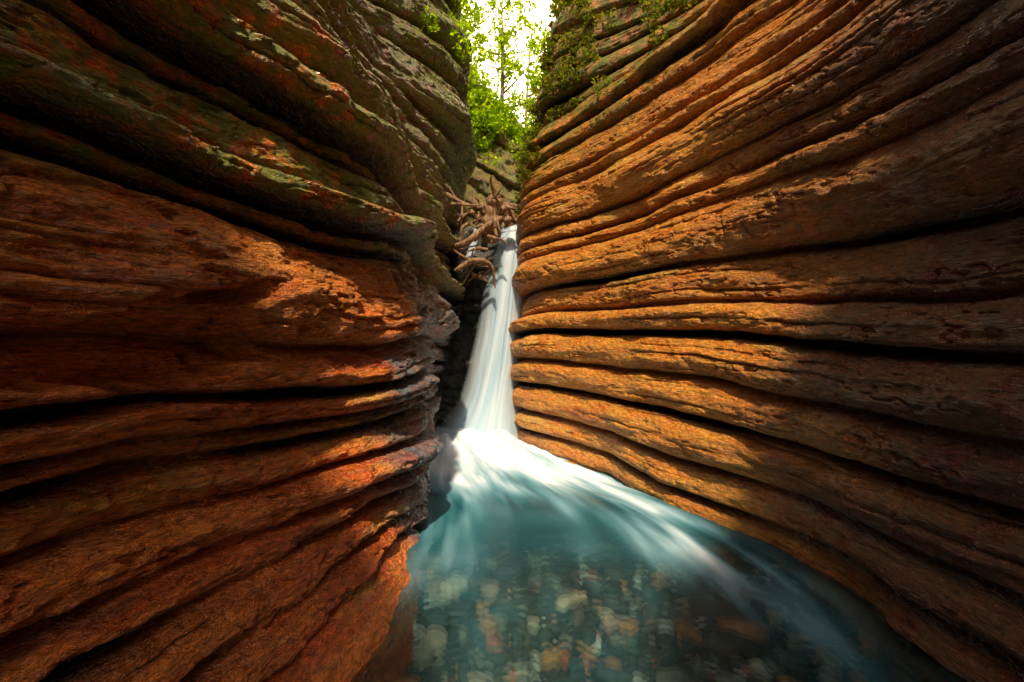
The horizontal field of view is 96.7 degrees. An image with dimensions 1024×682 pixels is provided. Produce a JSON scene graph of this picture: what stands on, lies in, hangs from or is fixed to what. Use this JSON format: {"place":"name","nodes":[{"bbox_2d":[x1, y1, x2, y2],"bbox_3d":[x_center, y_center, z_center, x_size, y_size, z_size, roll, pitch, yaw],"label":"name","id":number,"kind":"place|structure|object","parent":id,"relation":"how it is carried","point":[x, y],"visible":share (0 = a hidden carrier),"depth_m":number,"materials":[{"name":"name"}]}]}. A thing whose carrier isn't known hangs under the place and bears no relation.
{"place":"outdoors","nodes":[
{"label":"outdoors","id":0,"kind":"place"},
{"bbox_2d":[0,0,476,681],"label":"canyon wall","id":1,"kind":"structure","parent":0,"point":[230,286],"depth_m":1.86,"materials":[{"name":"red stone"}]},
{"bbox_2d":[417,0,477,85],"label":"hanging plants","id":2,"kind":"object","parent":1,"relation":"attached to","point":[460,24],"visible":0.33,"depth_m":7.03,"materials":[{"name":"green plant"}]},
{"bbox_2d":[449,226,487,282],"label":"jammed boulders","id":3,"kind":"object","parent":1,"relation":"on","point":[461,274],"visible":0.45,"depth_m":6.41,"materials":[{"name":"stone"}]},
{"bbox_2d":[441,182,520,287],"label":"driftwood branches","id":4,"kind":"object","parent":1,"relation":"on","point":[475,235],"visible":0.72,"depth_m":6.04,"materials":[{"name":"brown wood"}]},
{"bbox_2d":[474,174,517,243],"bbox_3d":[-0.208,-1.719,6.083,0.615,0.825,0.532,0,0,29],"label":"driftwood stump","id":5,"kind":"object","parent":4,"relation":"on","point":[493,207],"visible":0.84,"depth_m":6.06,"materials":[{"name":"brown wood"}]},
{"bbox_2d":[435,241,523,428],"bbox_3d":[-0.505,-0.112,9.405,3.390,3.824,6.061,0,0,0],"label":"waterfall ledge rock","id":6,"kind":"object","parent":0,"point":[454,376],"visible":0.09,"depth_m":7.11,"materials":[{"name":"black stone"}]},
{"bbox_2d":[447,223,522,439],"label":"waterfall","id":7,"kind":"structure","parent":0,"point":[488,406],"depth_m":6.09,"materials":[{"name":"liquid"}]},
{"bbox_2d":[462,77,525,231],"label":"background cliff","id":8,"kind":"structure","parent":0,"point":[505,176],"depth_m":11.32,"materials":[{"name":"brown stone"}]},
{"bbox_2d":[468,63,532,170],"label":"cliff shrubs","id":9,"kind":"object","parent":8,"relation":"on","point":[491,114],"visible":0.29,"depth_m":11.59,"materials":[{"name":"green plant"}]},
{"bbox_2d":[461,0,557,125],"label":"sky","id":10,"kind":"structure","parent":0,"point":[542,6],"materials":[{"name":"white"}]},
{"bbox_2d":[351,426,966,681],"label":"pool water","id":11,"kind":"structure","parent":0,"point":[525,562],"depth_m":2.31,"materials":[{"name":"teal liquid"}]},
{"bbox_2d":[509,0,1023,681],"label":"canyon wall","id":12,"kind":"structure","parent":0,"point":[769,280],"depth_m":2.73,"materials":[{"name":"orange stone"}]},
{"bbox_2d":[514,0,696,225],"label":"hanging plants","id":13,"kind":"object","parent":12,"relation":"attached to","point":[588,18],"visible":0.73,"depth_m":5.65,"materials":[{"name":"green plant"}]},
{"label":"hill","id":14,"kind":"structure","parent":0,"visible":0},
{"bbox_2d":[460,0,490,86],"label":"deciduous tree","id":15,"kind":"object","parent":14,"relation":"on","point":[474,64],"visible":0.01,"depth_m":13.57,"materials":[{"name":"green plant"}]},
{"bbox_2d":[460,1,491,78],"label":"deciduous tree","id":16,"kind":"object","parent":14,"relation":"on","point":[477,17],"visible":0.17,"depth_m":17.85,"materials":[{"name":"green plant"}]},
{"bbox_2d":[481,34,524,111],"bbox_3d":[-1.186,-11.041,23.090,3.447,8.639,4.165,0,0,24],"label":"deciduous tree","id":17,"kind":"object","parent":14,"relation":"on","point":[493,63],"visible":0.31,"depth_m":23.27,"materials":[{"name":"green plant"}]},
{"bbox_2d":[471,0,550,123],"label":"deciduous tree","id":18,"kind":"object","parent":14,"relation":"on","point":[503,37],"visible":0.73,"depth_m":15.43,"materials":[{"name":"green plant"}]},
{"bbox_2d":[482,10,542,125],"bbox_3d":[0.444,-10.314,20.092,3.373,8.435,3.552,0,0,5],"label":"deciduous tree","id":19,"kind":"object","parent":14,"relation":"on","point":[537,55],"visible":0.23,"depth_m":20.13,"materials":[{"name":"green plant"}]},
{"bbox_2d":[521,97,532,109],"bbox_3d":[2.911,-9.276,17.705,3.855,8.560,4.105,0,0,41],"label":"deciduous tree","id":20,"kind":"object","parent":14,"relation":"on","point":[526,107],"depth_m":17.35,"materials":[{"name":"green plant"}]},
{"bbox_2d":[522,61,545,126],"bbox_3d":[1.694,-10.467,24.387,3.676,8.224,2.751,0,0,0],"label":"deciduous tree","id":21,"kind":"object","parent":14,"relation":"on","point":[537,71],"visible":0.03,"depth_m":23.52,"materials":[{"name":"green plant"}]},
{"bbox_2d":[523,30,549,128],"bbox_3d":[1.644,-7.592,15.097,2.600,5.583,2.637,0,0,-43],"label":"deciduous tree","id":22,"kind":"object","parent":14,"relation":"on","point":[531,82],"visible":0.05,"depth_m":15.20,"materials":[{"name":"green plant"}]}
]}

